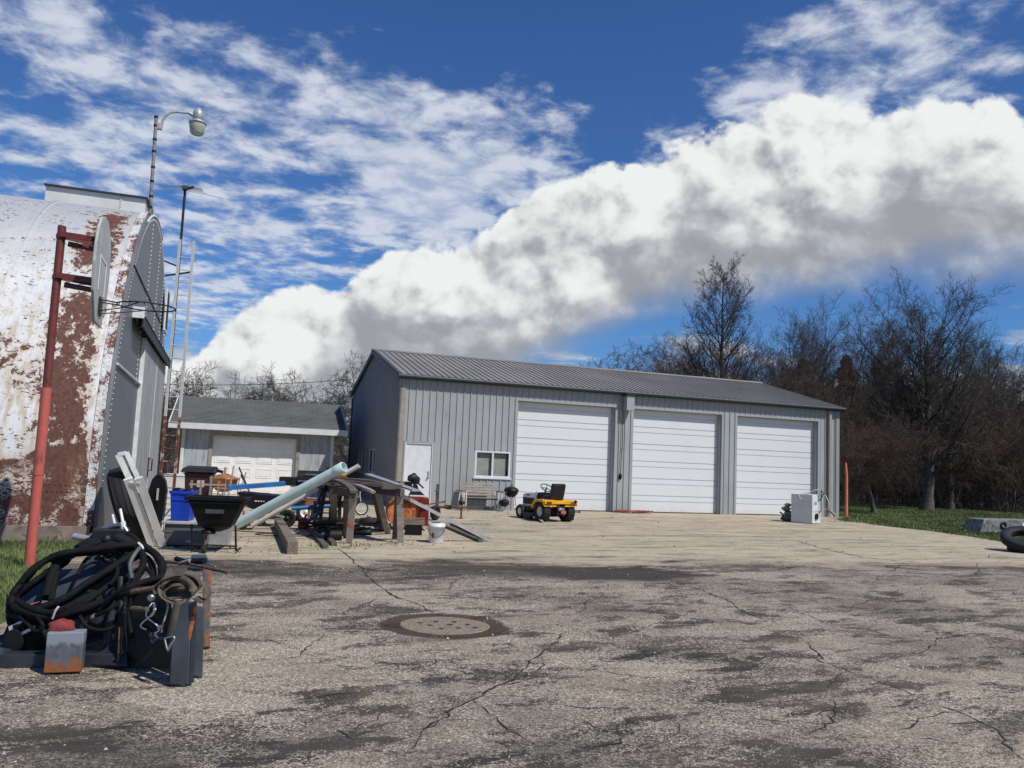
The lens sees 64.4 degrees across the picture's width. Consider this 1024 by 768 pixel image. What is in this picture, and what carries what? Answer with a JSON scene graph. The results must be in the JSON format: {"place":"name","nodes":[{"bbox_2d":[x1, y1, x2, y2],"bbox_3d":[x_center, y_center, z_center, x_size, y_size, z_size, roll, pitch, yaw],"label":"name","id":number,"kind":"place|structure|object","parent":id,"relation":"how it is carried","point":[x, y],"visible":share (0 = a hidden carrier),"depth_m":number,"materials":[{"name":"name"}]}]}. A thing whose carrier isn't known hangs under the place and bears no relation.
{"place":"outdoors","nodes":[
{"label":"outdoors","id":0,"kind":"place"},
{"bbox_2d":[404,517,424,524],"bbox_3d":[-2.043,2.877,17.051,0.420,0.130,0.260,3,-5,-6],"label":"timber block","id":1,"kind":"object","parent":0,"point":[413,521],"depth_m":16.92,"materials":[{"name":"brown wood"}]},
{"bbox_2d":[0,454,1023,623],"bbox_3d":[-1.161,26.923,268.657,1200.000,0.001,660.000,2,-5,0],"label":"ground","id":2,"kind":"structure","parent":0,"point":[2,619],"depth_m":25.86,"materials":[{"name":"green plant"}]},
{"bbox_2d":[0,183,170,542],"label":"quonset hut","id":3,"kind":"object","parent":2,"relation":"on","point":[107,384],"visible":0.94,"depth_m":14.39,"materials":[{"name":"paint"}]},
{"bbox_2d":[131,338,157,486],"bbox_3d":[-8.819,1.071,19.601,0.157,3.940,3.579,4,-6,-19],"label":"sliding door","id":4,"kind":"structure","parent":3,"relation":"in","point":[148,358],"depth_m":19.05,"materials":[{"name":"paint"}]},
{"bbox_2d":[147,356,165,489],"bbox_3d":[-10.033,1.323,22.833,0.090,3.940,3.318,4,-6,-19],"label":"sliding door","id":5,"kind":"structure","parent":3,"relation":"in","point":[160,371],"depth_m":22.66,"materials":[{"name":"paint"}]},
{"bbox_2d":[148,107,206,214],"bbox_3d":[-8.281,-5.433,20.108,1.215,3.041,0.430,4,-6,-19],"label":"yard light","id":6,"kind":"object","parent":3,"relation":"on","point":[197,125],"visible":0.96,"depth_m":20.11,"materials":[{"name":"black metal"}]},
{"bbox_2d":[24,217,175,565],"bbox_3d":[-5.482,0.117,11.032,1.318,4.736,1.307,-1,-6,30],"label":"basketball hoop","id":7,"kind":"object","parent":2,"relation":"on","point":[100,249],"visible":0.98,"depth_m":10.78,"materials":[{"name":"red paint"}]},
{"bbox_2d":[159,359,222,473],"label":"hedgerow tree","id":8,"kind":"object","parent":2,"relation":"on","point":[193,393],"visible":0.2,"depth_m":45.67,"materials":[{"name":"brown plant"}]},
{"bbox_2d":[171,364,234,405],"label":"hedgerow tree","id":9,"kind":"object","parent":2,"relation":"on","point":[190,385],"visible":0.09,"depth_m":52.59,"materials":[{"name":"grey plant"}]},
{"bbox_2d":[216,374,280,400],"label":"hedgerow tree","id":10,"kind":"object","parent":2,"relation":"on","point":[246,391],"visible":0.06,"depth_m":58.24,"materials":[{"name":"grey plant"}]},
{"bbox_2d":[157,377,350,485],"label":"undergrowth","id":11,"kind":"object","parent":2,"relation":"on","point":[173,444],"visible":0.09,"depth_m":39.54,"materials":[{"name":"plant"}]},
{"bbox_2d":[231,373,289,400],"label":"hedgerow tree","id":12,"kind":"object","parent":2,"relation":"on","point":[268,388],"visible":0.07,"depth_m":58.94,"materials":[{"name":"brown plant"}]},
{"bbox_2d":[223,370,318,403],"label":"hedgerow tree","id":13,"kind":"object","parent":2,"relation":"on","point":[251,392],"visible":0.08,"depth_m":56.49,"materials":[{"name":"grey plant"}]},
{"bbox_2d":[259,360,339,403],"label":"hedgerow tree","id":14,"kind":"object","parent":2,"relation":"on","point":[283,393],"visible":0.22,"depth_m":57.20,"materials":[{"name":"brown plant"}]},
{"bbox_2d":[267,371,351,450],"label":"hedgerow tree","id":15,"kind":"object","parent":2,"relation":"on","point":[342,392],"visible":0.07,"depth_m":55.13,"materials":[{"name":"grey plant"}]},
{"bbox_2d":[286,350,365,466],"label":"hedgerow tree","id":16,"kind":"object","parent":2,"relation":"on","point":[345,407],"visible":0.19,"depth_m":47.66,"materials":[{"name":"brown plant"}]},
{"bbox_2d":[588,344,652,370],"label":"hedgerow tree","id":17,"kind":"object","parent":2,"relation":"on","point":[618,361],"visible":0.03,"depth_m":77.26,"materials":[{"name":"brown plant"}]},
{"bbox_2d":[597,340,706,375],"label":"bare tree","id":18,"kind":"object","parent":2,"relation":"on","point":[659,366],"visible":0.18,"depth_m":54.59,"materials":[{"name":"brown plant"}]},
{"bbox_2d":[629,331,742,378],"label":"bare tree","id":19,"kind":"object","parent":2,"relation":"on","point":[663,351],"visible":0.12,"depth_m":69.24,"materials":[{"name":"brown plant"}]},
{"bbox_2d":[643,251,801,393],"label":"bare tree","id":20,"kind":"object","parent":2,"relation":"on","point":[721,360],"visible":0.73,"depth_m":58.41,"materials":[{"name":"brown plant"}]},
{"bbox_2d":[711,324,808,385],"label":"bare tree","id":21,"kind":"object","parent":2,"relation":"on","point":[758,352],"visible":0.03,"depth_m":69.32,"materials":[{"name":"brown plant"}]},
{"bbox_2d":[705,305,821,388],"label":"bare tree","id":22,"kind":"object","parent":2,"relation":"on","point":[774,341],"visible":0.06,"depth_m":67.28,"materials":[{"name":"brown plant"}]},
{"bbox_2d":[701,328,843,445],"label":"bare tree","id":23,"kind":"object","parent":2,"relation":"on","point":[787,380],"visible":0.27,"depth_m":54.51,"materials":[{"name":"brown plant"}]},
{"bbox_2d":[751,307,869,433],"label":"bare tree","id":24,"kind":"object","parent":2,"relation":"on","point":[800,348],"visible":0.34,"depth_m":61.64,"materials":[{"name":"brown plant"}]},
{"bbox_2d":[791,377,897,477],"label":"bare tree","id":25,"kind":"object","parent":2,"relation":"on","point":[831,397],"visible":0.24,"depth_m":51.06,"materials":[{"name":"brown plant"}]},
{"bbox_2d":[835,354,859,494],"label":"cedar tree","id":26,"kind":"object","parent":2,"relation":"on","point":[846,376],"visible":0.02,"depth_m":68.52,"materials":[{"name":"green plant"}]},
{"bbox_2d":[782,286,925,447],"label":"bare tree","id":27,"kind":"object","parent":2,"relation":"on","point":[822,377],"visible":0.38,"depth_m":57.30,"materials":[{"name":"brown plant"}]},
{"bbox_2d":[807,302,918,497],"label":"bare tree","id":28,"kind":"object","parent":2,"relation":"on","point":[861,359],"visible":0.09,"depth_m":60.82,"materials":[{"name":"brown plant"}]},
{"bbox_2d":[848,312,923,498],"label":"bare tree","id":29,"kind":"object","parent":2,"relation":"on","point":[886,358],"visible":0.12,"depth_m":61.64,"materials":[{"name":"brown plant"}]},
{"bbox_2d":[826,389,953,512],"bbox_3d":[15.892,2.970,36.234,5.689,5.600,5.988,2,-5,3],"label":"lawn tree","id":30,"kind":"object","parent":2,"relation":"on","point":[882,456],"visible":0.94,"depth_m":35.21,"materials":[{"name":"brown plant"}]},
{"bbox_2d":[831,333,971,501],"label":"bare tree","id":31,"kind":"object","parent":2,"relation":"on","point":[856,387],"visible":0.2,"depth_m":55.09,"materials":[{"name":"brown plant"}]},
{"bbox_2d":[824,267,1023,510],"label":"bare tree","id":32,"kind":"object","parent":2,"relation":"on","point":[941,421],"visible":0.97,"depth_m":41.52,"materials":[{"name":"brown plant"}]},
{"bbox_2d":[839,406,1023,512],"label":"undergrowth","id":33,"kind":"object","parent":2,"relation":"on","point":[977,494],"visible":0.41,"depth_m":45.92,"materials":[{"name":"plant"}]},
{"bbox_2d":[884,369,1018,508],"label":"bare tree","id":34,"kind":"object","parent":2,"relation":"on","point":[949,469],"visible":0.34,"depth_m":43.74,"materials":[{"name":"brown plant"}]},
{"bbox_2d":[918,312,1006,502],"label":"bare tree","id":35,"kind":"object","parent":2,"relation":"on","point":[970,360],"visible":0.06,"depth_m":56.80,"materials":[{"name":"brown plant"}]},
{"bbox_2d":[922,342,1023,507],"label":"bare tree","id":36,"kind":"object","parent":2,"relation":"on","point":[1003,397],"visible":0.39,"depth_m":48.50,"materials":[{"name":"brown plant"}]},
{"bbox_2d":[958,396,1023,511],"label":"bare tree","id":37,"kind":"object","parent":2,"relation":"on","point":[1009,438],"visible":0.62,"depth_m":44.65,"materials":[{"name":"brown plant"}]},
{"bbox_2d":[961,339,1023,427],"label":"bare tree","id":38,"kind":"object","parent":2,"relation":"on","point":[998,350],"visible":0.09,"depth_m":60.59,"materials":[{"name":"brown plant"}]},
{"bbox_2d":[962,518,1023,532],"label":"concrete block","id":39,"kind":"object","parent":2,"relation":"on","point":[996,525],"depth_m":26.03,"materials":[{"name":"grey concrete"}]},
{"bbox_2d":[0,493,1023,767],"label":"yard","id":40,"kind":"structure","parent":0,"point":[308,591],"depth_m":6.87,"materials":[{"name":"grey asphalt"}]},
{"bbox_2d":[0,509,229,683],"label":"hydraulic attachment","id":41,"kind":"object","parent":40,"relation":"on","point":[110,605],"visible":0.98,"depth_m":6.01,"materials":[{"name":"black metal"}]},
{"bbox_2d":[47,618,75,631],"bbox_3d":[-3.223,1.750,5.822,0.200,0.142,0.145,2,-5,0],"label":"red rag","id":42,"kind":"object","parent":41,"relation":"on","point":[61,625],"visible":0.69,"depth_m":5.78,"materials":[{"name":"fabric"}]},
{"bbox_2d":[152,570,210,651],"bbox_3d":[-2.319,1.567,5.665,0.347,0.513,0.481,5,-6,-29],"label":"strap bundle","id":43,"kind":"object","parent":41,"relation":"on","point":[185,585],"visible":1,"depth_m":5.70,"materials":[{"name":"fabric"}]},
{"bbox_2d":[106,467,149,541],"bbox_3d":[-6.342,2.020,13.477,0.742,1.336,1.340,4,-6,-19],"label":"truck tire","id":44,"kind":"object","parent":40,"relation":"on","point":[119,494],"visible":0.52,"depth_m":12.92,"materials":[{"name":"rubber"}]},
{"bbox_2d":[115,451,139,492],"bbox_3d":[-6.125,1.411,13.063,0.494,0.659,0.082,5,-6,-24],"label":"window sash","id":45,"kind":"object","parent":44,"relation":"on","point":[123,465],"depth_m":13.02,"materials":[{"name":"white wood"}]},
{"bbox_2d":[123,476,165,546],"bbox_3d":[-5.791,2.032,12.857,0.255,1.171,0.939,1,-5,11],"label":"leaning window casing","id":46,"kind":"object","parent":40,"relation":"on","point":[130,485],"visible":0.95,"depth_m":12.81,"materials":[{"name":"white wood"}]},
{"bbox_2d":[148,474,167,531],"bbox_3d":[-6.673,2.246,15.249,0.330,1.090,0.302,4,-6,-14],"label":"folded lawn mower","id":47,"kind":"object","parent":40,"relation":"on","point":[158,490],"visible":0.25,"depth_m":15.21,"materials":[{"name":"black plastic"}]},
{"bbox_2d":[163,473,184,492],"bbox_3d":[-10.785,3.272,26.418,0.960,0.690,0.640,4,-5,-11],"label":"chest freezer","id":48,"kind":"object","parent":40,"relation":"on","point":[180,480],"visible":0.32,"depth_m":26.13,"materials":[{"name":"white metal"}]},
{"bbox_2d":[159,239,194,488],"bbox_3d":[-10.957,-0.546,25.482,1.330,8.195,0.126,4,-6,-20],"label":"steel ladder","id":49,"kind":"object","parent":40,"relation":"on","point":[175,461],"visible":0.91,"depth_m":25.62,"materials":[{"name":"metal"}]},
{"bbox_2d":[142,181,219,427],"bbox_3d":[-10.426,-2.533,25.444,2.500,7.788,1.464,6,-6,-33],"label":"antenna mast","id":50,"kind":"object","parent":49,"relation":"attached to","point":[185,188],"visible":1,"depth_m":25.97,"materials":[{"name":"black metal"}]},
{"bbox_2d":[162,519,208,545],"bbox_3d":[-5.416,2.474,13.603,0.710,0.395,0.600,3,-5,-7],"label":"storage box","id":51,"kind":"object","parent":40,"relation":"on","point":[177,532],"visible":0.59,"depth_m":13.34,"materials":[{"name":"grey plastic"}]},
{"bbox_2d":[169,490,199,520],"bbox_3d":[-5.470,2.020,13.542,0.390,0.490,0.430,3,-5,-7],"label":"recycling bin","id":52,"kind":"object","parent":51,"relation":"on","point":[181,509],"visible":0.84,"depth_m":13.36,"materials":[{"name":"blue plastic"}]},
{"bbox_2d":[181,466,223,494],"bbox_3d":[-7.452,2.569,19.506,0.893,1.179,0.864,4,-6,-14],"label":"rubbish cart","id":53,"kind":"object","parent":40,"relation":"on","point":[196,474],"visible":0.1,"depth_m":19.19,"materials":[{"name":"red plastic"}]},
{"bbox_2d":[189,476,225,494],"bbox_3d":[-6.633,2.510,17.662,0.755,1.020,0.047,4,-6,-20],"label":"wooden rack","id":54,"kind":"object","parent":40,"relation":"on","point":[191,484],"visible":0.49,"depth_m":17.69,"materials":[{"name":"wood"}]},
{"bbox_2d":[184,494,251,553],"bbox_3d":[-4.647,2.211,12.807,0.910,0.875,0.610,3,-5,-8],"label":"broadcast spreader","id":55,"kind":"object","parent":40,"relation":"on","point":[213,514],"visible":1,"depth_m":12.61,"materials":[{"name":"black plastic"}]},
{"bbox_2d":[208,525,233,544],"bbox_3d":[-4.984,2.545,13.884,0.400,0.385,0.380,3,-5,-9],"label":"storage tote","id":56,"kind":"object","parent":40,"relation":"on","point":[224,537],"visible":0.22,"depth_m":13.73,"materials":[{"name":"plastic"}]},
{"bbox_2d":[208,467,239,516],"bbox_3d":[-6.707,2.535,18.913,0.720,1.202,0.720,1,-6,19],"label":"fire pit","id":57,"kind":"object","parent":40,"relation":"on","point":[224,478],"visible":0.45,"depth_m":18.73,"materials":[{"name":"orange metal"}]},
{"bbox_2d":[219,491,295,526],"bbox_3d":[-5.494,2.689,17.441,1.708,0.737,0.673,3,-5,-6],"label":"wheelbarrow","id":58,"kind":"object","parent":40,"relation":"on","point":[260,499],"visible":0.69,"depth_m":17.23,"materials":[{"name":"black plastic"}]},
{"bbox_2d":[227,481,284,489],"bbox_3d":[-5.387,2.144,17.153,1.172,0.216,0.140,5,-6,-27],"label":"plank","id":59,"kind":"object","parent":58,"relation":"on","point":[255,485],"visible":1,"depth_m":17.09,"materials":[{"name":"blue paint"}]},
{"bbox_2d":[168,395,347,496],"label":"garage","id":60,"kind":"structure","parent":40,"relation":"on","point":[260,441],"depth_m":29.69,"materials":[{"name":"grey metal"}]},
{"bbox_2d":[211,435,296,493],"bbox_3d":[-9.368,2.966,29.512,2.900,2.060,0.055,4,-6,-18],"label":"overhead door","id":61,"kind":"structure","parent":60,"relation":"in","point":[264,460],"depth_m":29.54,"materials":[{"name":"white metal"}]},
{"bbox_2d":[274,518,298,553],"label":"timber beam","id":62,"kind":"structure","parent":40,"relation":"on","point":[288,540],"depth_m":13.99,"materials":[{"name":"brown wood"}]},
{"bbox_2d":[233,462,346,529],"bbox_3d":[-4.366,2.200,15.852,2.519,1.450,0.216,1,-6,20],"label":"drain pipe","id":63,"kind":"object","parent":40,"relation":"on","point":[339,469],"visible":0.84,"depth_m":15.74,"materials":[{"name":"teal plastic"}]},
{"bbox_2d":[250,464,359,527],"bbox_3d":[-4.291,2.322,16.883,2.265,1.425,0.100,2,-5,6],"label":"drain pipe","id":64,"kind":"object","parent":40,"relation":"on","point":[292,503],"visible":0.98,"depth_m":16.86,"materials":[{"name":"white plastic"}]},
{"bbox_2d":[279,467,335,520],"bbox_3d":[-4.900,2.620,19.409,1.280,1.281,0.490,3,-5,-7],"label":"smoker grill","id":65,"kind":"object","parent":40,"relation":"on","point":[303,476],"visible":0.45,"depth_m":19.31,"materials":[{"name":"black metal"}]},
{"bbox_2d":[306,526,328,548],"bbox_3d":[-3.754,2.918,15.600,0.100,0.060,3.644,4,-6,-18],"label":"steel rail","id":66,"kind":"object","parent":40,"relation":"on","point":[318,538],"visible":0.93,"depth_m":15.07,"materials":[{"name":"grey metal"}]},
{"bbox_2d":[288,497,356,518],"bbox_3d":[-4.922,3.050,19.836,2.190,0.500,1.377,4,-5,-11],"label":"trailer","id":67,"kind":"object","parent":40,"relation":"on","point":[301,513],"visible":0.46,"depth_m":19.19,"materials":[{"name":"blue metal"}]},
{"bbox_2d":[313,485,344,523],"bbox_3d":[-3.808,2.603,17.093,0.719,1.034,2.584,4,-6,-13],"label":"weight rack","id":68,"kind":"object","parent":40,"relation":"on","point":[322,490],"visible":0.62,"depth_m":16.18,"materials":[{"name":"black metal"}]},
{"bbox_2d":[291,503,342,510],"bbox_3d":[-3.980,2.522,16.858,1.148,0.226,0.136,5,-6,-23],"label":"steel tube","id":69,"kind":"object","parent":68,"relation":"on","point":[304,507],"visible":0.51,"depth_m":16.74,"materials":[{"name":"blue paint"}]},
{"bbox_2d":[319,529,341,540],"bbox_3d":[-3.410,2.836,15.272,0.420,0.205,0.210,4,-6,-14],"label":"electric motor","id":70,"kind":"object","parent":40,"relation":"on","point":[334,534],"visible":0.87,"depth_m":15.21,"materials":[{"name":"black metal"}]},
{"bbox_2d":[326,485,357,543],"bbox_3d":[-3.510,2.543,16.208,0.415,1.035,3.553,5,-6,-21],"label":"trestle","id":71,"kind":"object","parent":40,"relation":"on","point":[349,505],"visible":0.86,"depth_m":15.15,"materials":[{"name":"brown wood"}]},
{"bbox_2d":[327,480,357,492],"bbox_3d":[-3.207,1.918,15.309,0.147,0.182,1.770,5,-6,-26],"label":"plank","id":72,"kind":"object","parent":71,"relation":"on","point":[350,487],"visible":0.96,"depth_m":14.88,"materials":[{"name":"grey wood"}]},
{"bbox_2d":[333,479,375,493],"bbox_3d":[-3.104,1.990,15.836,0.231,0.217,1.486,7,-7,-42],"label":"plank","id":73,"kind":"object","parent":71,"relation":"on","point":[368,489],"visible":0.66,"depth_m":15.42,"materials":[{"name":"grey wood"}]},
{"bbox_2d":[332,478,388,483],"bbox_3d":[-3.071,1.937,16.207,1.423,0.091,0.185,0,-6,24],"label":"plank","id":74,"kind":"object","parent":73,"relation":"on","point":[362,480],"visible":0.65,"depth_m":16.12,"materials":[{"name":"grey wood"}]},
{"bbox_2d":[298,516,392,534],"bbox_3d":[-3.474,2.918,16.857,1.896,0.271,2.091,2,-5,0],"label":"scrap heap","id":75,"kind":"object","parent":40,"relation":"on","point":[363,527],"visible":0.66,"depth_m":16.60,"materials":[{"name":"black metal"}]},
{"bbox_2d":[337,490,367,514],"bbox_3d":[-4.295,3.179,21.963,0.840,0.694,0.451,0,-6,28],"label":"child bicycle","id":76,"kind":"object","parent":40,"relation":"on","point":[361,508],"visible":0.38,"depth_m":21.84,"materials":[{"name":"rubber"}]},
{"bbox_2d":[368,486,404,542],"bbox_3d":[-2.651,2.584,16.491,0.586,1.044,2.933,4,-6,-16],"label":"trestle","id":77,"kind":"object","parent":40,"relation":"on","point":[398,523],"visible":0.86,"depth_m":15.79,"materials":[{"name":"brown wood"}]},
{"bbox_2d":[342,480,385,485],"bbox_3d":[-2.851,1.922,15.728,1.236,0.081,0.180,2,-5,9],"label":"plank","id":78,"kind":"object","parent":77,"relation":"on","point":[366,483],"visible":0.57,"depth_m":15.64,"materials":[{"name":"grey wood"}]},
{"bbox_2d":[364,474,419,491],"bbox_3d":[-2.408,1.942,16.107,0.160,0.250,2.223,6,-6,-34],"label":"plank","id":79,"kind":"object","parent":77,"relation":"on","point":[409,488],"visible":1,"depth_m":16.04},
{"bbox_2d":[385,473,428,526],"bbox_3d":[-2.346,2.601,18.329,0.931,1.204,0.760,4,-6,-13],"label":"snow blower","id":80,"kind":"object","parent":40,"relation":"on","point":[411,509],"visible":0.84,"depth_m":18.11,"materials":[{"name":"orange paint"}]},
{"bbox_2d":[405,525,421,534],"bbox_3d":[-2.068,3.048,17.064,0.350,0.210,0.300,3,-5,-9],"label":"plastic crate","id":81,"kind":"object","parent":40,"relation":"on","point":[413,529],"visible":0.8,"depth_m":16.92,"materials":[{"name":"plastic"}]},
{"bbox_2d":[428,522,445,542],"bbox_3d":[-1.454,2.860,15.642,0.346,0.381,0.340,2,-5,0],"label":"white bucket","id":82,"kind":"object","parent":40,"relation":"on","point":[436,530],"visible":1,"depth_m":15.51,"materials":[{"name":"plastic"}]},
{"bbox_2d":[400,617,489,634],"bbox_3d":[-0.657,2.355,7.942,0.878,0.010,0.832,2,-5,0],"label":"drain cover","id":83,"kind":"object","parent":40,"relation":"on","point":[445,625],"visible":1,"depth_m":7.90,"materials":[{"name":"metal"}]},
{"bbox_2d":[403,495,491,541],"bbox_3d":[-1.292,2.612,15.832,2.117,0.982,0.079,6,-6,-32],"label":"steel angle","id":84,"kind":"object","parent":40,"relation":"on","point":[447,518],"visible":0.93,"depth_m":15.80,"materials":[{"name":"metal"}]},
{"bbox_2d":[429,501,466,519],"bbox_3d":[-1.903,3.365,21.769,0.692,0.496,1.426,-1,-7,36],"label":"trailer tongue","id":85,"kind":"object","parent":40,"relation":"on","point":[434,516],"visible":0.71,"depth_m":21.96,"materials":[{"name":"metal"}]},
{"bbox_2d":[445,525,482,541],"bbox_3d":[-1.086,3.226,17.599,0.090,0.050,3.236,4,-6,-17],"label":"steel channel","id":86,"kind":"object","parent":40,"relation":"on","point":[472,537],"visible":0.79,"depth_m":17.26,"materials":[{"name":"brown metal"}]},
{"bbox_2d":[456,482,506,509],"bbox_3d":[-1.014,3.623,26.148,1.568,0.868,0.686,4,-6,-19],"label":"glider bench","id":87,"kind":"object","parent":40,"relation":"on","point":[470,491],"visible":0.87,"depth_m":26.33,"materials":[{"name":"grey wood"}]},
{"bbox_2d":[1,533,1019,765],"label":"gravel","id":88,"kind":"structure","parent":40,"relation":"on","point":[3,753],"depth_m":7.03,"materials":[{"name":"grey gravel"}]},
{"bbox_2d":[504,485,518,510],"bbox_3d":[-0.030,3.711,26.468,0.489,0.849,0.489,2,-5,0],"label":"kettle grill","id":89,"kind":"object","parent":40,"relation":"on","point":[512,492],"visible":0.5,"depth_m":26.32,"materials":[{"name":"black metal"}]},
{"bbox_2d":[71,512,1013,593],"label":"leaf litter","id":90,"kind":"object","parent":40,"relation":"on","point":[452,540],"visible":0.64,"depth_m":14.72,"materials":[{"name":"plant"}]},
{"bbox_2d":[516,484,577,521],"bbox_3d":[0.935,3.335,23.082,1.090,1.066,1.797,6,-6,-30],"label":"lawn tractor","id":91,"kind":"object","parent":40,"relation":"on","point":[545,505],"visible":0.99,"depth_m":22.58,"materials":[{"name":"metal"}]},
{"bbox_2d":[347,348,846,516],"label":"steel shop","id":92,"kind":"structure","parent":40,"relation":"on","point":[691,444],"depth_m":29.08,"materials":[{"name":"grey metal"}]},
{"bbox_2d":[403,442,433,505],"bbox_3d":[-3.024,2.912,26.086,0.920,2.050,0.180,4,-6,-19],"label":"walk door","id":93,"kind":"structure","parent":92,"relation":"in","point":[418,456],"depth_m":26.14,"materials":[{"name":"metal"}]},
{"bbox_2d":[473,450,511,479],"bbox_3d":[-0.656,2.692,26.991,1.330,0.920,0.191,4,-6,-19],"label":"window","id":94,"kind":"structure","parent":92,"relation":"in","point":[500,462],"depth_m":27.01,"materials":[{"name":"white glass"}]},
{"bbox_2d":[514,401,611,511],"bbox_3d":[1.768,2.483,28.085,3.660,3.750,0.065,4,-6,-19],"label":"overhead door","id":95,"kind":"structure","parent":92,"relation":"in","point":[569,445],"depth_m":28.12,"materials":[{"name":"metal"}]},
{"bbox_2d":[622,394,636,410],"bbox_3d":[4.116,0.647,28.601,0.400,0.580,0.370,4,-6,-19],"label":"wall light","id":96,"kind":"object","parent":92,"relation":"attached to","point":[628,402],"visible":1,"depth_m":28.49,"materials":[{"name":"grey"}]},
{"bbox_2d":[631,409,717,513],"bbox_3d":[5.881,2.797,29.538,3.670,3.750,0.065,4,-6,-19],"label":"overhead door","id":97,"kind":"structure","parent":92,"relation":"in","point":[674,459],"depth_m":29.52,"materials":[{"name":"metal"}]},
{"bbox_2d":[736,416,812,514],"bbox_3d":[9.971,3.110,30.984,3.690,3.750,0.065,4,-6,-19],"label":"overhead door","id":98,"kind":"structure","parent":92,"relation":"in","point":[775,456],"depth_m":30.92,"materials":[{"name":"metal"}]},
{"bbox_2d":[214,542,1021,765],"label":"asphalt cracks","id":99,"kind":"object","parent":40,"relation":"on","point":[559,637],"visible":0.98,"depth_m":6.27,"materials":[{"name":"black asphalt"}]},
{"bbox_2d":[780,503,790,520],"bbox_3d":[9.276,4.335,27.476,0.485,0.647,0.330,2,-5,0],"label":"rock cairn","id":100,"kind":"object","parent":40,"relation":"on","point":[786,508],"visible":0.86,"depth_m":27.39,"materials":[{"name":"grey stone"}]},
{"bbox_2d":[791,489,828,523],"bbox_3d":[9.831,4.012,26.811,1.031,1.120,0.706,-3,-7,43],"label":"clothes dryer","id":101,"kind":"object","parent":40,"relation":"on","point":[805,507],"visible":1,"depth_m":26.69,"materials":[{"name":"white metal"}]},
{"bbox_2d":[843,462,848,516],"bbox_3d":[12.954,4.106,31.490,0.240,2.120,0.240,2,-5,0],"label":"bollard","id":102,"kind":"object","parent":40,"relation":"on","point":[846,492],"visible":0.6,"depth_m":31.44,"materials":[{"name":"metal"}]},
{"bbox_2d":[1007,547,1023,552],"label":"old tire","id":103,"kind":"object","parent":40,"relation":"on","point":[1013,550],"visible":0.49,"depth_m":19.04,"materials":[{"name":"rubber"}]},
{"bbox_2d":[1000,526,1023,550],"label":"old tire","id":104,"kind":"object","parent":103,"relation":"on","point":[1007,535],"visible":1,"depth_m":19.27,"materials":[{"name":"rubber"}]},
{"bbox_2d":[0,0,1023,454],"label":"sky","id":105,"kind":"structure","parent":0,"point":[540,181],"materials":[{"name":"blue"}]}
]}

